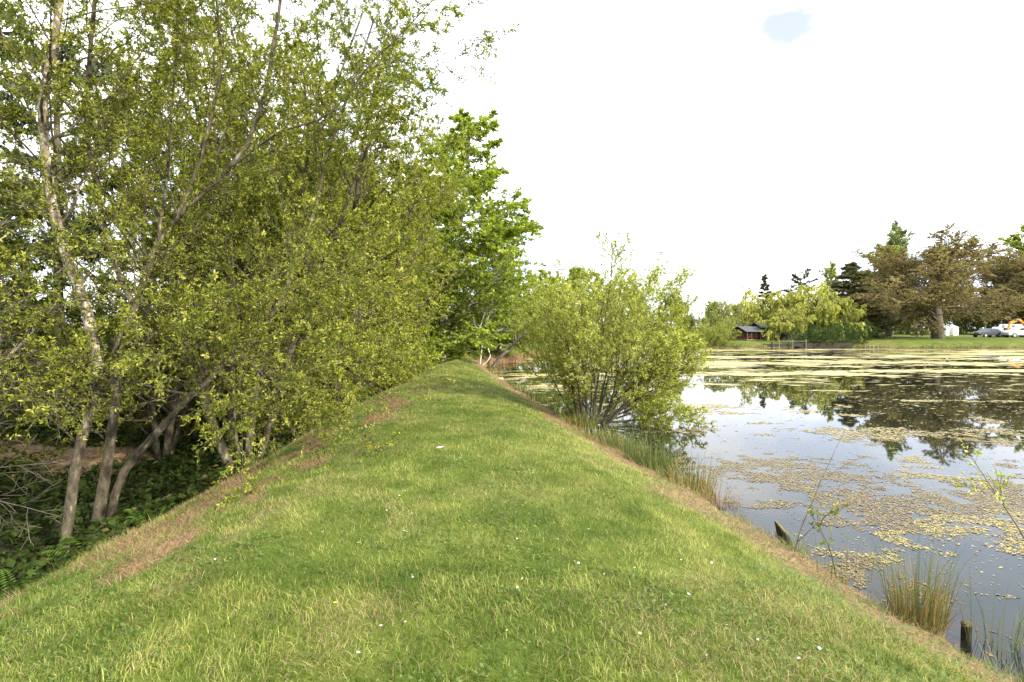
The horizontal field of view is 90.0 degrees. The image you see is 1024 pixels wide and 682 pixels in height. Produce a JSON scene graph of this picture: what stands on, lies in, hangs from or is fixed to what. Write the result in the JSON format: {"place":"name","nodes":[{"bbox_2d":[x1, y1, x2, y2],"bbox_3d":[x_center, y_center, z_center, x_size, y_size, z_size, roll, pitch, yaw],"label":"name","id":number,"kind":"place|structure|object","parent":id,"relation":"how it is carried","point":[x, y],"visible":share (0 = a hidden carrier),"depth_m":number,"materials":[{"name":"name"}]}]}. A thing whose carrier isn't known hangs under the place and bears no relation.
{"place":"outdoors","nodes":[
{"label":"outdoors","id":0,"kind":"place"},
{"bbox_2d":[0,382,424,617],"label":"dry grass","id":1,"kind":"structure","parent":0,"point":[204,500],"depth_m":5.47,"materials":[{"name":"plant"}]},
{"bbox_2d":[444,346,538,367],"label":"bush","id":2,"kind":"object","parent":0,"point":[464,358],"depth_m":37.02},
{"bbox_2d":[0,328,1023,681],"bbox_3d":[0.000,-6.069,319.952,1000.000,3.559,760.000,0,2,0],"label":"ground","id":3,"kind":"structure","parent":0,"point":[910,340],"depth_m":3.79,"materials":[{"name":"plant"}]},
{"bbox_2d":[0,210,49,321],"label":"woodland tree","id":4,"kind":"object","parent":3,"relation":"on","point":[26,224],"visible":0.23,"depth_m":10.82,"materials":[{"name":"green plant"}]},
{"bbox_2d":[0,174,49,410],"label":"woodland tree","id":5,"kind":"object","parent":3,"relation":"on","point":[16,234],"visible":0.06,"depth_m":18.21,"materials":[{"name":"green plant"}]},
{"bbox_2d":[0,558,51,597],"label":"fern","id":6,"kind":"object","parent":3,"relation":"on","point":[24,581],"visible":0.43,"depth_m":5.30,"materials":[{"name":"green plant"}]},
{"bbox_2d":[0,180,67,429],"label":"woodland tree","id":7,"kind":"object","parent":3,"relation":"on","point":[6,242],"visible":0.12,"depth_m":14.65,"materials":[{"name":"green plant"}]},
{"bbox_2d":[2,203,73,306],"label":"woodland tree","id":8,"kind":"object","parent":3,"relation":"on","point":[21,232],"visible":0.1,"depth_m":32.80,"materials":[{"name":"green plant"}]},
{"bbox_2d":[0,0,82,367],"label":"woodland tree","id":9,"kind":"object","parent":3,"relation":"on","point":[11,242],"visible":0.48,"depth_m":9.71,"materials":[{"name":"green plant"}]},
{"bbox_2d":[0,318,101,472],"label":"woodland shrub","id":10,"kind":"object","parent":3,"relation":"on","point":[14,416],"visible":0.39,"depth_m":11.15,"materials":[{"name":"green plant"}]},
{"bbox_2d":[0,327,111,549],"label":"dead shrub","id":11,"kind":"object","parent":3,"relation":"on","point":[53,394],"visible":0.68,"depth_m":7.14,"materials":[{"name":"plant"}]},
{"bbox_2d":[0,1,138,413],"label":"birch tree","id":12,"kind":"object","parent":3,"relation":"on","point":[103,71],"visible":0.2,"depth_m":16.70,"materials":[{"name":"green plant"}]},
{"bbox_2d":[19,138,131,328],"bbox_3d":[-25.555,-4.852,29.839,5.566,14.491,5.595,-1,2,-33],"label":"woodland tree","id":13,"kind":"object","parent":3,"relation":"on","point":[97,267],"visible":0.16,"depth_m":29.82,"materials":[{"name":"green plant"}]},
{"bbox_2d":[39,536,115,564],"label":"fern","id":14,"kind":"object","parent":3,"relation":"on","point":[54,559],"visible":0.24,"depth_m":6.03,"materials":[{"name":"green plant"}]},
{"bbox_2d":[5,275,154,397],"bbox_3d":[-18.320,-0.169,21.710,7.451,5.765,5.396,0,2,-6],"label":"woodland shrub","id":15,"kind":"object","parent":3,"relation":"on","point":[94,313],"visible":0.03,"depth_m":20.38,"materials":[{"name":"green plant"}]},
{"bbox_2d":[0,292,169,426],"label":"woodland shrub","id":16,"kind":"object","parent":3,"relation":"on","point":[66,345],"visible":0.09,"depth_m":15.83,"materials":[{"name":"green plant"}]},
{"bbox_2d":[66,112,190,421],"bbox_3d":[-11.755,-2.198,16.448,3.072,10.325,4.219,0,2,-11],"label":"woodland tree","id":17,"kind":"object","parent":3,"relation":"on","point":[109,306],"visible":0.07,"depth_m":15.92,"materials":[{"name":"green plant"}]},
{"bbox_2d":[123,506,173,527],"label":"fern","id":18,"kind":"object","parent":3,"relation":"on","point":[137,519],"visible":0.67,"depth_m":6.94,"materials":[{"name":"green plant"}]},
{"bbox_2d":[33,105,283,460],"bbox_3d":[-8.054,-0.998,13.149,4.833,8.623,6.448,0,2,-3],"label":"willow tree","id":19,"kind":"object","parent":3,"relation":"on","point":[170,446],"visible":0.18,"depth_m":11.86,"materials":[{"name":"green plant"}]},
{"bbox_2d":[67,301,283,447],"bbox_3d":[-9.511,0.679,14.973,4.353,4.651,6.011,1,2,35],"label":"woodland shrub","id":20,"kind":"object","parent":3,"relation":"on","point":[192,404],"visible":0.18,"depth_m":14.02,"materials":[{"name":"green plant"}]},
{"bbox_2d":[0,378,403,604],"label":"undergrowth","id":21,"kind":"object","parent":3,"relation":"on","point":[117,522],"visible":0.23,"depth_m":9.38,"materials":[{"name":"green plant"}]},
{"bbox_2d":[0,0,465,469],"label":"willow tree","id":22,"kind":"object","parent":3,"relation":"on","point":[223,452],"visible":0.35,"depth_m":10.89,"materials":[{"name":"green plant"}]},
{"bbox_2d":[119,0,389,410],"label":"willow tree","id":23,"kind":"object","parent":3,"relation":"on","point":[220,110],"visible":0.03,"depth_m":15.96,"materials":[{"name":"green plant"}]},
{"bbox_2d":[0,0,519,558],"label":"willow tree","id":24,"kind":"object","parent":3,"relation":"on","point":[48,170],"visible":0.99,"depth_m":7.28,"materials":[{"name":"green plant"}]},
{"bbox_2d":[92,0,451,435],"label":"willow tree","id":25,"kind":"object","parent":3,"relation":"on","point":[372,194],"visible":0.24,"depth_m":11.96,"materials":[{"name":"green plant"}]},
{"bbox_2d":[236,365,337,451],"bbox_3d":[-5.663,1.599,12.715,2.198,2.348,3.035,-1,2,-31],"label":"shrub","id":26,"kind":"object","parent":3,"relation":"on","point":[286,429],"visible":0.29,"depth_m":12.38,"materials":[{"name":"green plant"}]},
{"bbox_2d":[146,0,464,414],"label":"willow tree","id":27,"kind":"object","parent":3,"relation":"on","point":[408,196],"visible":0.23,"depth_m":16.76,"materials":[{"name":"green plant"}]},
{"bbox_2d":[252,342,381,422],"bbox_3d":[-5.558,1.336,15.027,3.794,2.935,2.747,-1,2,-38],"label":"shrub","id":28,"kind":"object","parent":3,"relation":"on","point":[358,387],"visible":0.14,"depth_m":15.18,"materials":[{"name":"green plant"}]},
{"bbox_2d":[248,110,425,333],"bbox_3d":[-7.946,-3.392,24.289,9.503,12.707,7.122,-1,2,-35],"label":"willow tree","id":29,"kind":"object","parent":3,"relation":"on","point":[348,226],"depth_m":24.75,"materials":[{"name":"green plant"}]},
{"bbox_2d":[221,101,481,358],"bbox_3d":[-7.262,-4.061,24.338,10.232,14.257,10.028,1,2,42],"label":"willow tree","id":30,"kind":"object","parent":3,"relation":"on","point":[447,198],"visible":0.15,"depth_m":24.07,"materials":[{"name":"green plant"}]},
{"bbox_2d":[278,114,476,402],"bbox_3d":[-6.052,-3.142,21.090,9.231,12.344,6.919,1,2,36],"label":"willow tree","id":31,"kind":"object","parent":3,"relation":"on","point":[428,210],"visible":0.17,"depth_m":20.15,"materials":[{"name":"green plant"}]},
{"bbox_2d":[326,151,440,380],"bbox_3d":[-9.390,-4.135,29.535,10.630,14.172,9.938,0,2,3],"label":"beech tree","id":32,"kind":"object","parent":3,"relation":"on","point":[391,271],"visible":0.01,"depth_m":29.78,"materials":[{"name":"green plant"}]},
{"bbox_2d":[339,319,431,406],"bbox_3d":[-4.702,0.681,18.190,4.299,3.326,3.114,1,2,44],"label":"shrub","id":33,"kind":"object","parent":3,"relation":"on","point":[395,382],"visible":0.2,"depth_m":18.10,"materials":[{"name":"green plant"}]},
{"bbox_2d":[406,321,450,374],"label":"shrub","id":34,"kind":"object","parent":3,"relation":"on","point":[437,340],"visible":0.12,"depth_m":31.04,"materials":[{"name":"green plant"}]},
{"bbox_2d":[389,162,491,354],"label":"beech tree","id":35,"kind":"object","parent":3,"relation":"on","point":[458,324],"visible":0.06,"depth_m":35.03,"materials":[{"name":"green plant"}]},
{"bbox_2d":[302,378,605,445],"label":"grass","id":36,"kind":"structure","parent":3,"relation":"on","point":[498,394],"depth_m":12.34,"materials":[{"name":"plant"}]},
{"bbox_2d":[142,411,771,536],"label":"grass","id":37,"kind":"structure","parent":3,"relation":"on","point":[385,431],"depth_m":7.32,"materials":[{"name":"plant"}]},
{"bbox_2d":[386,359,531,399],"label":"grass","id":38,"kind":"structure","parent":3,"relation":"on","point":[440,366],"depth_m":20.77,"materials":[{"name":"plant"}]},
{"bbox_2d":[389,107,564,369],"bbox_3d":[-4.432,-6.845,35.867,16.398,18.069,17.540,1,2,27],"label":"beech tree","id":39,"kind":"object","parent":3,"relation":"on","point":[484,181],"visible":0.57,"depth_m":32.76,"materials":[{"name":"green plant"}]},
{"bbox_2d":[469,296,494,365],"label":"dead sapling","id":40,"kind":"object","parent":3,"relation":"on","point":[484,314],"visible":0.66,"depth_m":33.01,"materials":[{"name":"wood"}]},
{"bbox_2d":[450,195,542,357],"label":"beech tree","id":41,"kind":"object","parent":3,"relation":"on","point":[494,315],"visible":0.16,"depth_m":39.29,"materials":[{"name":"green plant"}]},
{"bbox_2d":[0,468,1008,676],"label":"grass","id":42,"kind":"structure","parent":3,"relation":"on","point":[46,586],"depth_m":4.51,"materials":[{"name":"plant"}]},
{"bbox_2d":[515,268,577,332],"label":"broadleaf tree","id":43,"kind":"object","parent":3,"relation":"on","point":[544,273],"visible":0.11,"depth_m":55.52,"materials":[{"name":"green plant"}]},
{"bbox_2d":[554,265,599,319],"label":"broadleaf tree","id":44,"kind":"object","parent":3,"relation":"on","point":[574,270],"visible":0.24,"depth_m":58.68,"materials":[{"name":"green plant"}]},
{"bbox_2d":[551,402,605,429],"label":"sedge tuft","id":45,"kind":"object","parent":3,"relation":"on","point":[586,419],"visible":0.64,"depth_m":12.68,"materials":[{"name":"plant"}]},
{"bbox_2d":[575,415,625,443],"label":"sedge tuft","id":46,"kind":"object","parent":3,"relation":"on","point":[588,432],"visible":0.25,"depth_m":11.71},
{"bbox_2d":[577,272,624,332],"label":"broadleaf tree","id":47,"kind":"object","parent":3,"relation":"on","point":[597,278],"visible":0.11,"depth_m":62.89,"materials":[{"name":"green plant"}]},
{"bbox_2d":[501,226,715,432],"bbox_3d":[2.557,-0.164,13.690,5.744,5.502,4.999,0,2,0],"label":"willow bush","id":48,"kind":"object","parent":3,"relation":"on","point":[660,365],"visible":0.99,"depth_m":12.96,"materials":[{"name":"green plant"}]},
{"bbox_2d":[589,419,657,456],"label":"sedge tuft","id":49,"kind":"object","parent":3,"relation":"on","point":[607,443],"visible":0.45,"depth_m":10.49,"materials":[{"name":"plant"}]},
{"bbox_2d":[617,285,651,330],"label":"broadleaf tree","id":50,"kind":"object","parent":3,"relation":"on","point":[634,294],"visible":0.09,"depth_m":67.28,"materials":[{"name":"green plant"}]},
{"bbox_2d":[616,427,693,473],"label":"sedge tuft","id":51,"kind":"object","parent":3,"relation":"on","point":[650,452],"visible":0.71,"depth_m":9.19,"materials":[{"name":"plant"}]},
{"bbox_2d":[656,290,699,334],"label":"broadleaf tree","id":52,"kind":"object","parent":3,"relation":"on","point":[691,319],"visible":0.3,"depth_m":71.34,"materials":[{"name":"green plant"}]},
{"bbox_2d":[634,440,729,494],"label":"sedge tuft","id":53,"kind":"object","parent":3,"relation":"on","point":[701,482],"visible":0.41,"depth_m":8.16,"materials":[{"name":"plant"}]},
{"bbox_2d":[673,308,711,338],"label":"shrub","id":54,"kind":"object","parent":3,"relation":"on","point":[687,317],"visible":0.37,"depth_m":70.30,"materials":[{"name":"green plant"}]},
{"bbox_2d":[684,321,716,346],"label":"shrub","id":55,"kind":"object","parent":3,"relation":"on","point":[702,331],"visible":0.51,"depth_m":61.76,"materials":[{"name":"green plant"}]},
{"bbox_2d":[692,300,721,336],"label":"broadleaf tree","id":56,"kind":"object","parent":3,"relation":"on","point":[708,311],"visible":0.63,"depth_m":69.52,"materials":[{"name":"green plant"}]},
{"bbox_2d":[695,315,730,346],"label":"shrub","id":57,"kind":"object","parent":3,"relation":"on","point":[714,339],"visible":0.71,"depth_m":62.90,"materials":[{"name":"green plant"}]},
{"bbox_2d":[692,308,741,338],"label":"shrub","id":58,"kind":"object","parent":3,"relation":"on","point":[739,320],"visible":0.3,"depth_m":68.94,"materials":[{"name":"green plant"}]},
{"bbox_2d":[691,471,746,509],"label":"sedge tuft","id":59,"kind":"object","parent":3,"relation":"on","point":[719,498],"visible":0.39,"depth_m":7.63,"materials":[{"name":"plant"}]},
{"bbox_2d":[707,299,736,338],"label":"tree","id":60,"kind":"object","parent":3,"relation":"on","point":[724,305],"visible":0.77,"depth_m":68.81,"materials":[{"name":"green plant"}]},
{"bbox_2d":[710,322,741,346],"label":"shrub","id":61,"kind":"object","parent":3,"relation":"on","point":[727,339],"visible":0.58,"depth_m":64.37,"materials":[{"name":"green plant"}]},
{"bbox_2d":[727,302,751,336],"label":"tree","id":62,"kind":"object","parent":3,"relation":"on","point":[738,311],"visible":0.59,"depth_m":71.12,"materials":[{"name":"green plant"}]},
{"bbox_2d":[730,326,766,339],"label":"wooden hut","id":63,"kind":"object","parent":3,"relation":"on","point":[749,333],"visible":0.81,"depth_m":68.13,"materials":[{"name":"red wood"}]},
{"bbox_2d":[498,356,1022,681],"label":"dry grass","id":64,"kind":"structure","parent":3,"relation":"on","point":[824,576],"depth_m":5.27,"materials":[{"name":"plant"}]},
{"bbox_2d":[758,274,771,306],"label":"conifer tree","id":65,"kind":"object","parent":3,"relation":"on","point":[764,278],"visible":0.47,"depth_m":95.77,"materials":[{"name":"green plant"}]},
{"bbox_2d":[735,284,802,325],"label":"weeping willow","id":66,"kind":"object","parent":3,"relation":"on","point":[755,316],"visible":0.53,"depth_m":72.22,"materials":[{"name":"green plant"}]},
{"bbox_2d":[750,322,790,339],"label":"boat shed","id":67,"kind":"object","parent":3,"relation":"on","point":[782,336],"visible":0.31,"depth_m":68.66,"materials":[{"name":"brown wood"}]},
{"bbox_2d":[774,520,791,545],"bbox_3d":[3.210,2.412,6.016,0.243,0.599,0.121,0,2,0],"label":"wooden stump","id":68,"kind":"object","parent":3,"relation":"on","point":[781,531],"visible":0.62,"depth_m":5.97,"materials":[{"name":"brown wood"}]},
{"bbox_2d":[755,303,816,340],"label":"weeping willow","id":69,"kind":"object","parent":3,"relation":"on","point":[775,324],"visible":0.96,"depth_m":66.71,"materials":[{"name":"green plant"}]},
{"bbox_2d":[780,268,818,335],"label":"cedar tree","id":70,"kind":"object","parent":3,"relation":"on","point":[797,278],"visible":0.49,"depth_m":95.38,"materials":[{"name":"green plant"}]},
{"bbox_2d":[776,527,828,554],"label":"grass tuft","id":71,"kind":"object","parent":3,"relation":"on","point":[802,548],"visible":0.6,"depth_m":5.70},
{"bbox_2d":[788,322,822,342],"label":"laurel shrub","id":72,"kind":"object","parent":3,"relation":"on","point":[798,338],"visible":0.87,"depth_m":63.92,"materials":[{"name":"green plant"}]},
{"bbox_2d":[765,280,871,339],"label":"weeping willow","id":73,"kind":"object","parent":3,"relation":"on","point":[834,309],"visible":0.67,"depth_m":68.95,"materials":[{"name":"green plant"}]},
{"bbox_2d":[794,343,851,348],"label":"shore edging","id":74,"kind":"object","parent":3,"relation":"on","point":[825,346],"visible":0.57,"depth_m":62.48,"materials":[{"name":"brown wood"}]},
{"bbox_2d":[809,319,839,345],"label":"laurel shrub","id":75,"kind":"object","parent":3,"relation":"on","point":[823,336],"visible":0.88,"depth_m":62.71,"materials":[{"name":"green plant"}]},
{"bbox_2d":[794,430,861,551],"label":"bare sapling","id":76,"kind":"object","parent":3,"relation":"on","point":[798,539],"visible":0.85,"depth_m":5.55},
{"bbox_2d":[806,493,849,574],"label":"leafy sapling","id":77,"kind":"object","parent":3,"relation":"on","point":[831,511],"visible":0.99,"depth_m":5.10,"materials":[{"name":"green plant"}]},
{"bbox_2d":[791,284,866,339],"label":"weeping willow","id":78,"kind":"object","parent":3,"relation":"on","point":[820,306],"visible":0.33,"depth_m":68.51,"materials":[{"name":"green plant"}]},
{"bbox_2d":[818,260,840,294],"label":"birch tree","id":79,"kind":"object","parent":3,"relation":"on","point":[830,273],"visible":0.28,"depth_m":91.14,"materials":[{"name":"green plant"}]},
{"bbox_2d":[795,523,877,588],"bbox_3d":[3.250,2.102,5.101,0.945,0.618,0.625,0,2,-10],"label":"rush clump","id":80,"kind":"object","parent":3,"relation":"on","point":[841,563],"visible":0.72,"depth_m":5.15,"materials":[{"name":"plant"}]},
{"bbox_2d":[825,320,865,347],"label":"laurel shrub","id":81,"kind":"object","parent":3,"relation":"on","point":[846,336],"visible":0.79,"depth_m":63.00,"materials":[{"name":"green plant"}]},
{"bbox_2d":[815,261,901,338],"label":"conifer tree","id":82,"kind":"object","parent":3,"relation":"on","point":[853,273],"visible":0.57,"depth_m":74.80,"materials":[{"name":"green plant"}]},
{"bbox_2d":[842,318,880,343],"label":"laurel shrub","id":83,"kind":"object","parent":3,"relation":"on","point":[864,340],"visible":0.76,"depth_m":63.10,"materials":[{"name":"green plant"}]},
{"bbox_2d":[859,278,890,337],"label":"conifer tree","id":84,"kind":"object","parent":3,"relation":"on","point":[871,315],"visible":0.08,"depth_m":78.66,"materials":[{"name":"green plant"}]},
{"bbox_2d":[859,242,899,334],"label":"broadleaf tree","id":85,"kind":"object","parent":3,"relation":"on","point":[895,250],"visible":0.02,"depth_m":90.95,"materials":[{"name":"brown plant"}]},
{"bbox_2d":[885,219,916,335],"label":"poplar tree","id":86,"kind":"object","parent":3,"relation":"on","point":[897,235],"visible":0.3,"depth_m":96.90,"materials":[{"name":"green plant"}]},
{"bbox_2d":[837,268,972,336],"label":"oak tree","id":87,"kind":"object","parent":3,"relation":"on","point":[889,332],"visible":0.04,"depth_m":86.01,"materials":[{"name":"green plant"}]},
{"bbox_2d":[894,312,954,334],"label":"hedge shrub","id":88,"kind":"object","parent":3,"relation":"on","point":[915,327],"visible":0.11,"depth_m":103.96,"materials":[{"name":"green plant"}]},
{"bbox_2d":[843,505,1007,635],"bbox_3d":[3.426,1.879,4.323,1.481,1.070,1.138,0,2,15],"label":"rush clump","id":89,"kind":"object","parent":3,"relation":"on","point":[930,616],"visible":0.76,"depth_m":4.29,"materials":[{"name":"plant"}]},
{"bbox_2d":[848,223,1023,338],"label":"oak tree","id":90,"kind":"object","parent":3,"relation":"on","point":[944,272],"visible":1,"depth_m":71.16,"materials":[{"name":"brown plant"}]},
{"bbox_2d":[946,311,980,333],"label":"hedge shrub","id":91,"kind":"object","parent":3,"relation":"on","point":[964,323],"visible":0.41,"depth_m":108.14,"materials":[{"name":"green plant"}]},
{"bbox_2d":[948,438,1023,538],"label":"leafy sapling","id":92,"kind":"object","parent":3,"relation":"on","point":[1000,487],"visible":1,"depth_m":4.66,"materials":[{"name":"green plant"}]},
{"bbox_2d":[970,328,1001,336],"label":"parked car","id":93,"kind":"object","parent":3,"relation":"on","point":[986,332],"visible":0.91,"depth_m":82.26,"materials":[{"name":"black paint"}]},
{"bbox_2d":[959,606,1023,678],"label":"rush clump","id":94,"kind":"object","parent":3,"relation":"on","point":[1002,652],"visible":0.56,"depth_m":3.97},
{"bbox_2d":[964,246,1023,326],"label":"oak tree","id":95,"kind":"object","parent":3,"relation":"on","point":[1006,280],"visible":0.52,"depth_m":103.86,"materials":[{"name":"brown plant"}]},
{"bbox_2d":[970,299,1023,327],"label":"hedge shrub","id":96,"kind":"object","parent":3,"relation":"on","point":[992,323],"visible":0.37,"depth_m":103.75,"materials":[{"name":"green plant"}]},
{"bbox_2d":[970,250,1023,313],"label":"oak tree","id":97,"kind":"object","parent":3,"relation":"on","point":[1001,268],"visible":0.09,"depth_m":106.42,"materials":[{"name":"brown plant"}]},
{"bbox_2d":[978,651,1023,681],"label":"grass tuft","id":98,"kind":"object","parent":3,"relation":"on","point":[1007,672],"visible":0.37,"depth_m":3.80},
{"bbox_2d":[997,224,1023,269],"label":"broadleaf tree","id":99,"kind":"object","parent":3,"relation":"on","point":[1018,244],"visible":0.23,"depth_m":115.04,"materials":[{"name":"green plant"}]},
{"bbox_2d":[1000,327,1023,337],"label":"parked car","id":100,"kind":"object","parent":3,"relation":"on","point":[1014,332],"visible":0.98,"depth_m":80.48,"materials":[{"name":"white metal"}]},
{"bbox_2d":[0,0,1023,327],"label":"sky","id":101,"kind":"structure","parent":0,"point":[744,141],"materials":[{"name":"white"}]},
{"bbox_2d":[485,348,1023,681],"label":"water","id":102,"kind":"structure","parent":0,"point":[771,410],"depth_m":10.73,"materials":[{"name":"black liquid"}]},
{"bbox_2d":[492,317,538,365],"bbox_3d":[0.250,0.098,34.578,2.785,3.608,2.284,1,2,26],"label":"leaning snag","id":103,"kind":"object","parent":102,"relation":"in","point":[501,355],"visible":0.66,"depth_m":34.16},
{"bbox_2d":[491,348,1023,656],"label":"pond weed","id":104,"kind":"object","parent":102,"relation":"on","point":[733,363],"visible":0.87,"depth_m":9.56,"materials":[{"name":"green plant"}]},
{"bbox_2d":[764,339,809,348],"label":"jetty","id":105,"kind":"object","parent":102,"relation":"in","point":[788,345],"visible":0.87,"depth_m":61.43,"materials":[{"name":"grey wood"}]},
{"bbox_2d":[960,620,972,641],"bbox_3d":[3.781,2.518,4.268,0.082,0.371,0.066,0,2,0],"label":"mossy post","id":106,"kind":"object","parent":102,"relation":"in","point":[963,636],"visible":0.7,"depth_m":4.24,"materials":[{"name":"brown wood"}]},
{"bbox_2d":[942,563,1023,653],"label":"rush clump","id":107,"kind":"object","parent":102,"relation":"in","point":[1020,632],"visible":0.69,"depth_m":4.18,"materials":[{"name":"plant"}]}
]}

